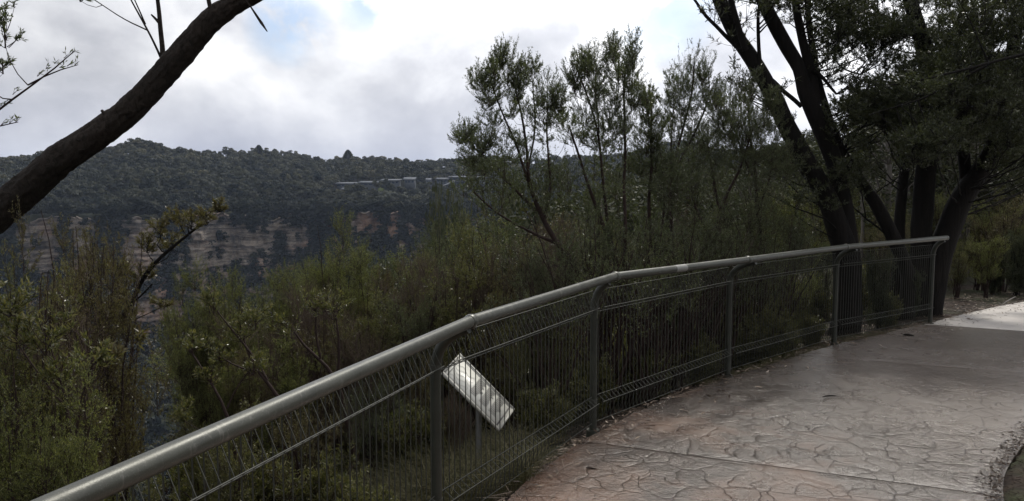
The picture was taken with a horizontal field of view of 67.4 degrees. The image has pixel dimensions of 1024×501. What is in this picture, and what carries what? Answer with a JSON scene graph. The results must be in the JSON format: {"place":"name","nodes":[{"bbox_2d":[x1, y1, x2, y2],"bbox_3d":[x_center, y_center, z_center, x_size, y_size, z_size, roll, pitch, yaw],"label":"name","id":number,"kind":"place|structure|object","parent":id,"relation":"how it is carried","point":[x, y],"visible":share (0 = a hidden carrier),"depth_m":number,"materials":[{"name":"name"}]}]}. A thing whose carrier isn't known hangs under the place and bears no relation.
{"place":"outdoors","nodes":[
{"label":"outdoors","id":0,"kind":"place"},
{"bbox_2d":[0,211,561,352],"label":"cliff","id":1,"kind":"structure","parent":0,"point":[243,243],"depth_m":532.10,"materials":[{"name":"stone"}]},
{"bbox_2d":[0,0,1022,166],"label":"sky","id":2,"kind":"structure","parent":0,"point":[326,79],"materials":[{"name":"white"}]},
{"bbox_2d":[4,158,1023,500],"bbox_3d":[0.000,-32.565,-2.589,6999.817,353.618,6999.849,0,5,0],"label":"ground","id":3,"kind":"structure","parent":0,"point":[1012,474],"depth_m":12.00,"materials":[{"name":"soil"}]},
{"bbox_2d":[0,0,78,126],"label":"tea tree","id":4,"kind":"object","parent":3,"relation":"on","point":[4,63],"visible":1,"depth_m":4.13,"materials":[{"name":"green plant"}]},
{"bbox_2d":[0,239,84,500],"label":"shrub","id":5,"kind":"object","parent":3,"relation":"on","point":[10,359],"visible":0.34,"depth_m":4.40,"materials":[{"name":"green plant"}]},
{"bbox_2d":[0,314,109,487],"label":"shrub","id":6,"kind":"object","parent":3,"relation":"on","point":[50,401],"visible":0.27,"depth_m":4.41,"materials":[{"name":"green plant"}]},
{"bbox_2d":[0,418,110,500],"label":"shrub","id":7,"kind":"object","parent":3,"relation":"on","point":[78,470],"visible":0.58,"depth_m":3.31,"materials":[{"name":"green plant"}]},
{"bbox_2d":[0,276,114,463],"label":"bare stemmed shrub","id":8,"kind":"object","parent":3,"relation":"on","point":[102,353],"visible":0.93,"depth_m":3.65,"materials":[{"name":"green plant"}]},
{"bbox_2d":[0,280,114,483],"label":"shrub","id":9,"kind":"object","parent":3,"relation":"on","point":[82,349],"visible":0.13,"depth_m":4.84,"materials":[{"name":"green plant"}]},
{"bbox_2d":[0,339,115,500],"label":"shrub","id":10,"kind":"object","parent":3,"relation":"on","point":[22,495],"visible":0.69,"depth_m":3.47,"materials":[{"name":"green plant"}]},
{"bbox_2d":[0,251,127,468],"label":"shrub","id":11,"kind":"object","parent":3,"relation":"on","point":[59,307],"visible":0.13,"depth_m":4.88,"materials":[{"name":"green plant"}]},
{"bbox_2d":[3,195,170,499],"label":"shrub","id":12,"kind":"object","parent":3,"relation":"on","point":[115,309],"visible":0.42,"depth_m":5.49,"materials":[{"name":"green plant"}]},
{"bbox_2d":[48,211,152,500],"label":"shrub","id":13,"kind":"object","parent":3,"relation":"on","point":[129,374],"visible":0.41,"depth_m":5.94,"materials":[{"name":"green plant"}]},
{"bbox_2d":[0,0,267,233],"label":"leaning tree","id":14,"kind":"object","parent":3,"relation":"on","point":[35,181],"visible":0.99,"depth_m":5.37,"materials":[{"name":"brown plant"}]},
{"bbox_2d":[71,194,227,393],"bbox_3d":[-2.635,1.217,5.821,1.182,3.271,2.108,-4,6,-38],"label":"tea tree","id":15,"kind":"object","parent":3,"relation":"on","point":[204,216],"visible":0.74,"depth_m":6.18,"materials":[{"name":"green plant"}]},
{"bbox_2d":[156,264,245,455],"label":"shrub","id":16,"kind":"object","parent":3,"relation":"on","point":[201,415],"visible":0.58,"depth_m":7.92,"materials":[{"name":"green plant"}]},
{"bbox_2d":[177,400,227,500],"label":"shrub","id":17,"kind":"object","parent":3,"relation":"on","point":[200,489],"visible":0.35,"depth_m":5.10,"materials":[{"name":"green plant"}]},
{"bbox_2d":[144,323,274,451],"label":"shrub","id":18,"kind":"object","parent":3,"relation":"on","point":[163,375],"visible":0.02,"depth_m":10.29,"materials":[{"name":"green plant"}]},
{"bbox_2d":[169,328,268,493],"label":"bare stemmed shrub","id":19,"kind":"object","parent":3,"relation":"on","point":[183,415],"visible":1,"depth_m":4.78,"materials":[{"name":"green plant"}]},
{"bbox_2d":[202,338,248,457],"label":"shrub","id":20,"kind":"object","parent":3,"relation":"on","point":[225,399],"visible":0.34,"depth_m":6.90,"materials":[{"name":"green plant"}]},
{"bbox_2d":[164,254,289,422],"bbox_3d":[-3.070,1.508,8.354,1.301,2.979,0.917,-1,5,-16],"label":"shrub","id":21,"kind":"object","parent":3,"relation":"on","point":[228,292],"visible":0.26,"depth_m":8.28,"materials":[{"name":"green plant"}]},
{"bbox_2d":[193,396,274,500],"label":"shrub","id":22,"kind":"object","parent":3,"relation":"on","point":[224,471],"visible":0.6,"depth_m":4.68,"materials":[{"name":"green plant"}]},
{"bbox_2d":[208,344,283,457],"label":"shrub","id":23,"kind":"object","parent":3,"relation":"on","point":[247,394],"visible":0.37,"depth_m":7.02,"materials":[{"name":"green plant"}]},
{"bbox_2d":[199,285,300,482],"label":"bare stemmed shrub","id":24,"kind":"object","parent":3,"relation":"on","point":[250,314],"visible":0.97,"depth_m":5.66,"materials":[{"name":"green plant"}]},
{"bbox_2d":[209,435,308,500],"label":"shrub","id":25,"kind":"object","parent":3,"relation":"on","point":[268,488],"visible":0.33,"depth_m":5.36,"materials":[{"name":"green plant"}]},
{"bbox_2d":[204,305,315,463],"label":"shrub","id":26,"kind":"object","parent":3,"relation":"on","point":[269,345],"visible":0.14,"depth_m":7.66,"materials":[{"name":"green plant"}]},
{"bbox_2d":[227,329,328,475],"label":"shrub","id":27,"kind":"object","parent":3,"relation":"on","point":[287,384],"visible":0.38,"depth_m":7.12,"materials":[{"name":"green plant"}]},
{"bbox_2d":[249,257,317,462],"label":"shrub","id":28,"kind":"object","parent":3,"relation":"on","point":[283,305],"visible":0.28,"depth_m":9.19,"materials":[{"name":"green plant"}]},
{"bbox_2d":[265,394,343,500],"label":"shrub","id":29,"kind":"object","parent":3,"relation":"on","point":[297,437],"visible":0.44,"depth_m":5.08,"materials":[{"name":"green plant"}]},
{"bbox_2d":[276,275,342,471],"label":"shrub","id":30,"kind":"object","parent":3,"relation":"on","point":[304,316],"visible":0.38,"depth_m":8.42,"materials":[{"name":"green plant"}]},
{"bbox_2d":[266,286,358,478],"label":"bare stemmed shrub","id":31,"kind":"object","parent":3,"relation":"on","point":[289,334],"visible":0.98,"depth_m":6.27,"materials":[{"name":"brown plant"}]},
{"bbox_2d":[275,441,366,500],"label":"shrub","id":32,"kind":"object","parent":3,"relation":"on","point":[314,480],"visible":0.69,"depth_m":4.75,"materials":[{"name":"green plant"}]},
{"bbox_2d":[281,306,374,472],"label":"shrub","id":33,"kind":"object","parent":3,"relation":"on","point":[323,344],"visible":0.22,"depth_m":7.49,"materials":[{"name":"green plant"}]},
{"bbox_2d":[285,202,381,466],"bbox_3d":[-2.509,1.256,10.548,1.432,3.872,1.408,0,5,4],"label":"shrub","id":34,"kind":"object","parent":3,"relation":"on","point":[347,270],"visible":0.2,"depth_m":10.25,"materials":[{"name":"green plant"}]},
{"bbox_2d":[325,266,377,458],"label":"shrub","id":35,"kind":"object","parent":3,"relation":"on","point":[358,299],"visible":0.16,"depth_m":9.79,"materials":[{"name":"green plant"}]},
{"bbox_2d":[316,297,403,474],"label":"shrub","id":36,"kind":"object","parent":3,"relation":"on","point":[351,356],"visible":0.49,"depth_m":7.08,"materials":[{"name":"green plant"}]},
{"bbox_2d":[322,284,413,465],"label":"shrub","id":37,"kind":"object","parent":3,"relation":"on","point":[387,331],"visible":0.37,"depth_m":7.22,"materials":[{"name":"green plant"}]},
{"bbox_2d":[336,465,401,500],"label":"shrub","id":38,"kind":"object","parent":3,"relation":"on","point":[361,494],"visible":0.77,"depth_m":4.24,"materials":[{"name":"green plant"}]},
{"bbox_2d":[342,372,411,484],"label":"shrub","id":39,"kind":"object","parent":3,"relation":"on","point":[373,435],"visible":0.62,"depth_m":5.48,"materials":[{"name":"green plant"}]},
{"bbox_2d":[0,137,760,500],"bbox_3d":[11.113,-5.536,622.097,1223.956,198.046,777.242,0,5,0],"label":"forest","id":40,"kind":"object","parent":3,"relation":"on","point":[142,165],"depth_m":578.00,"materials":[{"name":"plant"}]},
{"bbox_2d":[356,253,407,454],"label":"shrub","id":41,"kind":"object","parent":3,"relation":"on","point":[387,288],"visible":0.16,"depth_m":9.65,"materials":[{"name":"green plant"}]},
{"bbox_2d":[340,267,433,434],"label":"shrub","id":42,"kind":"object","parent":3,"relation":"on","point":[384,288],"visible":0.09,"depth_m":7.98,"materials":[{"name":"green plant"}]},
{"bbox_2d":[376,247,435,403],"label":"shrub","id":43,"kind":"object","parent":3,"relation":"on","point":[410,298],"visible":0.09,"depth_m":9.03,"materials":[{"name":"green plant"}]},
{"bbox_2d":[377,346,446,435],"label":"shrub","id":44,"kind":"object","parent":3,"relation":"on","point":[422,389],"visible":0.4,"depth_m":6.18,"materials":[{"name":"green plant"}]},
{"bbox_2d":[371,269,453,412],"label":"shrub","id":45,"kind":"object","parent":3,"relation":"on","point":[421,313],"visible":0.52,"depth_m":7.43,"materials":[{"name":"green plant"}]},
{"bbox_2d":[370,390,455,484],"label":"shrub","id":46,"kind":"object","parent":3,"relation":"on","point":[391,438],"visible":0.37,"depth_m":5.45,"materials":[{"name":"green plant"}]},
{"bbox_2d":[383,246,468,419],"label":"shrub","id":47,"kind":"object","parent":3,"relation":"on","point":[419,268],"visible":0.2,"depth_m":7.97,"materials":[{"name":"green plant"}]},
{"bbox_2d":[410,195,475,427],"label":"shrub","id":48,"kind":"object","parent":3,"relation":"on","point":[434,242],"visible":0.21,"depth_m":9.92,"materials":[{"name":"green plant"}]},
{"bbox_2d":[429,379,474,464],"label":"shrub","id":49,"kind":"object","parent":3,"relation":"on","point":[462,421],"visible":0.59,"depth_m":5.49,"materials":[{"name":"green plant"}]},
{"bbox_2d":[420,252,496,437],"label":"shrub","id":50,"kind":"object","parent":3,"relation":"on","point":[451,309],"visible":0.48,"depth_m":7.41,"materials":[{"name":"green plant"}]},
{"bbox_2d":[421,234,509,433],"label":"shrub","id":51,"kind":"object","parent":3,"relation":"on","point":[463,305],"visible":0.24,"depth_m":8.22,"materials":[{"name":"green plant"}]},
{"bbox_2d":[441,353,514,462],"bbox_3d":[-0.221,1.188,5.111,0.459,0.964,0.265,1,5,6],"label":"information sign","id":52,"kind":"object","parent":3,"relation":"on","point":[478,398],"visible":0.74,"depth_m":5.09,"materials":[{"name":"white metal"}]},
{"bbox_2d":[445,204,529,429],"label":"shrub","id":53,"kind":"object","parent":3,"relation":"on","point":[474,254],"visible":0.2,"depth_m":8.57,"materials":[{"name":"green plant"}]},
{"bbox_2d":[31,235,948,500],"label":"safety fence","id":54,"kind":"object","parent":3,"relation":"on","point":[102,485],"visible":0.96,"depth_m":4.02,"materials":[{"name":"grey metal"}]},
{"bbox_2d":[464,249,540,438],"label":"shrub","id":55,"kind":"object","parent":3,"relation":"on","point":[497,303],"visible":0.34,"depth_m":7.16,"materials":[{"name":"green plant"}]},
{"bbox_2d":[482,317,535,438],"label":"shrub","id":56,"kind":"object","parent":3,"relation":"on","point":[511,375],"visible":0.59,"depth_m":6.48,"materials":[{"name":"green plant"}]},
{"bbox_2d":[459,228,558,421],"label":"shrub","id":57,"kind":"object","parent":3,"relation":"on","point":[514,278],"visible":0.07,"depth_m":8.59,"materials":[{"name":"green plant"}]},
{"bbox_2d":[447,31,589,361],"bbox_3d":[-0.218,-0.207,7.514,1.436,3.714,2.191,-5,7,-44],"label":"tea tree","id":58,"kind":"object","parent":3,"relation":"on","point":[516,79],"visible":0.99,"depth_m":7.22,"materials":[{"name":"green plant"}]},
{"bbox_2d":[460,228,580,361],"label":"shrub","id":59,"kind":"object","parent":3,"relation":"on","point":[506,272],"visible":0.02,"depth_m":12.52,"materials":[{"name":"green plant"}]},
{"bbox_2d":[484,246,572,389],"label":"shrub","id":60,"kind":"object","parent":3,"relation":"on","point":[538,277],"visible":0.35,"depth_m":6.89,"materials":[{"name":"green plant"}]},
{"bbox_2d":[454,252,609,401],"bbox_3d":[0.319,0.826,6.429,1.180,1.615,1.427,2,5,22],"label":"shrub","id":61,"kind":"object","parent":3,"relation":"on","point":[520,284],"visible":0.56,"depth_m":6.22,"materials":[{"name":"green plant"}]},
{"bbox_2d":[512,378,580,448],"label":"shrub","id":62,"kind":"object","parent":3,"relation":"on","point":[530,407],"visible":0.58,"depth_m":5.85,"materials":[{"name":"green plant"}]},
{"bbox_2d":[526,301,589,408],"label":"shrub","id":63,"kind":"object","parent":3,"relation":"on","point":[557,358],"visible":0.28,"depth_m":6.66,"materials":[{"name":"green plant"}]},
{"bbox_2d":[530,208,588,338],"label":"shrub","id":64,"kind":"object","parent":3,"relation":"on","point":[557,234],"visible":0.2,"depth_m":9.54,"materials":[{"name":"green plant"}]},
{"bbox_2d":[500,180,622,248],"bbox_3d":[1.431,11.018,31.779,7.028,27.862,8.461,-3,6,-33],"label":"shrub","id":65,"kind":"object","parent":3,"relation":"on","point":[531,213],"visible":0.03,"depth_m":29.95,"materials":[{"name":"green plant"}]},
{"bbox_2d":[488,208,676,367],"bbox_3d":[0.693,0.646,6.981,1.310,2.080,1.920,-3,5,-28],"label":"shrub","id":66,"kind":"object","parent":3,"relation":"on","point":[573,257],"visible":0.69,"depth_m":6.86,"materials":[{"name":"green plant"}]},
{"bbox_2d":[277,329,891,500],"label":"grass","id":67,"kind":"structure","parent":3,"relation":"on","point":[528,474],"depth_m":4.92,"materials":[{"name":"plant"}]},
{"bbox_2d":[560,352,617,428],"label":"shrub","id":68,"kind":"object","parent":3,"relation":"on","point":[581,395],"visible":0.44,"depth_m":6.55,"materials":[{"name":"green plant"}]},
{"bbox_2d":[539,24,655,342],"bbox_3d":[0.953,-0.371,7.978,1.366,3.966,1.760,0,5,0],"label":"tea tree","id":69,"kind":"object","parent":3,"relation":"on","point":[586,64],"visible":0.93,"depth_m":7.86,"materials":[{"name":"green plant"}]},
{"bbox_2d":[512,237,683,416],"bbox_3d":[0.821,0.736,6.899,1.511,1.710,1.250,4,6,39],"label":"shrub","id":70,"kind":"object","parent":3,"relation":"on","point":[622,333],"visible":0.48,"depth_m":6.83,"materials":[{"name":"green plant"}]},
{"bbox_2d":[553,209,671,363],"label":"shrub","id":71,"kind":"object","parent":3,"relation":"on","point":[598,241],"visible":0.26,"depth_m":7.50,"materials":[{"name":"green plant"}]},
{"bbox_2d":[539,177,689,254],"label":"woodland tree","id":72,"kind":"object","parent":3,"relation":"on","point":[642,194],"visible":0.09,"depth_m":24.03,"materials":[{"name":"green plant"}]},
{"bbox_2d":[546,227,704,408],"bbox_3d":[0.976,0.708,7.228,1.587,1.866,1.458,2,5,25],"label":"shrub","id":73,"kind":"object","parent":3,"relation":"on","point":[631,354],"visible":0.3,"depth_m":7.28,"materials":[{"name":"green plant"}]},
{"bbox_2d":[603,217,689,395],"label":"shrub","id":74,"kind":"object","parent":3,"relation":"on","point":[639,339],"visible":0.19,"depth_m":7.89,"materials":[{"name":"green plant"}]},
{"bbox_2d":[627,352,672,403],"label":"shrub","id":75,"kind":"object","parent":3,"relation":"on","point":[650,372],"visible":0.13,"depth_m":7.32,"materials":[{"name":"green plant"}]},
{"bbox_2d":[603,78,705,359],"bbox_3d":[1.694,-0.150,8.574,1.111,3.459,1.515,3,6,33],"label":"tea tree","id":76,"kind":"object","parent":3,"relation":"on","point":[651,134],"visible":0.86,"depth_m":8.22,"materials":[{"name":"green plant"}]},
{"bbox_2d":[586,230,725,406],"bbox_3d":[1.281,0.683,6.999,1.266,1.696,1.328,0,5,-4],"label":"shrub","id":77,"kind":"object","parent":3,"relation":"on","point":[643,383],"visible":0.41,"depth_m":7.06,"materials":[{"name":"green plant"}]},
{"bbox_2d":[587,216,760,391],"bbox_3d":[1.738,0.571,7.857,1.812,1.963,1.236,-1,5,-17],"label":"shrub","id":78,"kind":"object","parent":3,"relation":"on","point":[680,326],"visible":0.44,"depth_m":7.82,"materials":[{"name":"green plant"}]},
{"bbox_2d":[635,214,740,381],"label":"shrub","id":79,"kind":"object","parent":3,"relation":"on","point":[672,299],"visible":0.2,"depth_m":8.51,"materials":[{"name":"green plant"}]},
{"bbox_2d":[644,38,738,377],"bbox_3d":[2.073,-0.434,9.042,1.154,4.074,1.607,1,5,16],"label":"tea tree","id":80,"kind":"object","parent":3,"relation":"on","point":[677,95],"visible":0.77,"depth_m":8.78,"materials":[{"name":"green plant"}]},
{"bbox_2d":[630,224,758,383],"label":"shrub","id":81,"kind":"object","parent":3,"relation":"on","point":[718,311],"visible":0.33,"depth_m":7.95,"materials":[{"name":"green plant"}]},
{"bbox_2d":[678,332,723,385],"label":"shrub","id":82,"kind":"object","parent":3,"relation":"on","point":[699,363],"visible":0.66,"depth_m":7.92,"materials":[{"name":"green plant"}]},
{"bbox_2d":[390,290,1023,500],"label":"leaf litter","id":83,"kind":"object","parent":3,"relation":"on","point":[688,388],"visible":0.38,"depth_m":6.86,"materials":[{"name":"plant"}]},
{"bbox_2d":[681,213,762,377],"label":"shrub","id":84,"kind":"object","parent":3,"relation":"on","point":[718,271],"visible":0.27,"depth_m":8.55,"materials":[{"name":"green plant"}]},
{"bbox_2d":[659,222,791,377],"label":"shrub","id":85,"kind":"object","parent":3,"relation":"on","point":[734,337],"visible":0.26,"depth_m":8.38,"materials":[{"name":"green plant"}]},
{"bbox_2d":[674,90,794,320],"bbox_3d":[2.798,-0.209,9.544,1.342,3.484,2.199,2,5,22],"label":"tea tree","id":86,"kind":"object","parent":3,"relation":"on","point":[733,137],"visible":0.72,"depth_m":9.10,"materials":[{"name":"green plant"}]},
{"bbox_2d":[671,217,813,364],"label":"shrub","id":87,"kind":"object","parent":3,"relation":"on","point":[765,291],"visible":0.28,"depth_m":8.75,"materials":[{"name":"green plant"}]},
{"bbox_2d":[683,65,820,305],"bbox_3d":[3.144,-0.416,9.857,2.070,3.851,1.799,0,5,0],"label":"tea tree","id":88,"kind":"object","parent":3,"relation":"on","point":[765,102],"visible":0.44,"depth_m":9.63,"materials":[{"name":"green plant"}]},
{"bbox_2d":[709,175,807,353],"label":"shrub","id":89,"kind":"object","parent":3,"relation":"on","point":[762,222],"visible":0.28,"depth_m":9.59,"materials":[{"name":"green plant"}]},
{"bbox_2d":[733,306,799,365],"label":"shrub","id":90,"kind":"object","parent":3,"relation":"on","point":[764,331],"visible":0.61,"depth_m":8.48,"materials":[{"name":"green plant"}]},
{"bbox_2d":[723,209,830,342],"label":"shrub","id":91,"kind":"object","parent":3,"relation":"on","point":[757,243],"visible":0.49,"depth_m":9.08,"materials":[{"name":"green plant"}]},
{"bbox_2d":[744,180,827,313],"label":"shrub","id":92,"kind":"object","parent":3,"relation":"on","point":[805,209],"visible":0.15,"depth_m":10.99,"materials":[{"name":"green plant"}]},
{"bbox_2d":[764,268,817,333],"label":"shrub","id":93,"kind":"object","parent":3,"relation":"on","point":[797,309],"visible":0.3,"depth_m":10.18,"materials":[{"name":"green plant"}]},
{"bbox_2d":[693,0,902,335],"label":"black barked tree","id":94,"kind":"object","parent":3,"relation":"on","point":[833,201],"visible":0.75,"depth_m":10.23,"materials":[{"name":"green plant"}]},
{"bbox_2d":[805,0,940,320],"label":"black barked tree","id":95,"kind":"object","parent":3,"relation":"on","point":[887,228],"visible":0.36,"depth_m":10.71,"materials":[{"name":"green plant"}]},
{"bbox_2d":[862,249,897,328],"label":"shrub","id":96,"kind":"object","parent":3,"relation":"on","point":[882,297],"visible":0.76,"depth_m":10.46,"materials":[{"name":"green plant"}]},
{"bbox_2d":[822,84,952,253],"bbox_3d":[7.834,-1.227,16.312,2.555,4.801,2.542,-1,5,-8],"label":"woodland tree","id":97,"kind":"object","parent":3,"relation":"on","point":[888,194],"visible":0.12,"depth_m":16.14,"materials":[{"name":"green plant"}]},
{"bbox_2d":[822,0,1008,316],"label":"black barked tree","id":98,"kind":"object","parent":3,"relation":"on","point":[901,25],"visible":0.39,"depth_m":10.57,"materials":[{"name":"green plant"}]},
{"bbox_2d":[869,0,1023,316],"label":"black barked tree","id":99,"kind":"object","parent":3,"relation":"on","point":[1003,137],"visible":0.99,"depth_m":9.49,"materials":[{"name":"green plant"}]},
{"bbox_2d":[881,111,1023,279],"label":"woodland tree","id":100,"kind":"object","parent":3,"relation":"on","point":[951,179],"visible":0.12,"depth_m":16.71,"materials":[{"name":"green plant"}]},
{"bbox_2d":[947,240,973,298],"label":"shrub","id":101,"kind":"object","parent":3,"relation":"on","point":[956,272],"visible":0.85,"depth_m":12.95,"materials":[{"name":"green plant"}]},
{"bbox_2d":[912,94,1023,277],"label":"woodland tree","id":102,"kind":"object","parent":3,"relation":"on","point":[967,231],"visible":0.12,"depth_m":17.17,"materials":[{"name":"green plant"}]},
{"bbox_2d":[958,199,1010,289],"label":"shrub","id":103,"kind":"object","parent":3,"relation":"on","point":[976,287],"visible":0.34,"depth_m":14.53,"materials":[{"name":"green plant"}]},
{"bbox_2d":[965,232,1013,297],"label":"shrub","id":104,"kind":"object","parent":3,"relation":"on","point":[992,268],"visible":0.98,"depth_m":12.93,"materials":[{"name":"green plant"}]},
{"bbox_2d":[966,409,1023,500],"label":"verge litter","id":105,"kind":"object","parent":3,"relation":"on","point":[999,475],"visible":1,"depth_m":4.60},
{"bbox_2d":[970,189,1023,291],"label":"shrub","id":106,"kind":"object","parent":3,"relation":"on","point":[1001,221],"visible":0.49,"depth_m":14.01,"materials":[{"name":"green plant"}]},
{"bbox_2d":[1002,228,1023,295],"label":"shrub","id":107,"kind":"object","parent":3,"relation":"on","point":[1014,274],"visible":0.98,"depth_m":13.23,"materials":[{"name":"green plant"}]},
{"bbox_2d":[508,325,1023,500],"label":"path","id":108,"kind":"structure","parent":0,"point":[796,417],"depth_m":5.33,"materials":[{"name":"concrete"}]},
{"bbox_2d":[925,302,1023,330],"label":"path","id":109,"kind":"structure","parent":0,"point":[1013,319],"depth_m":9.94,"materials":[{"name":"concrete"}]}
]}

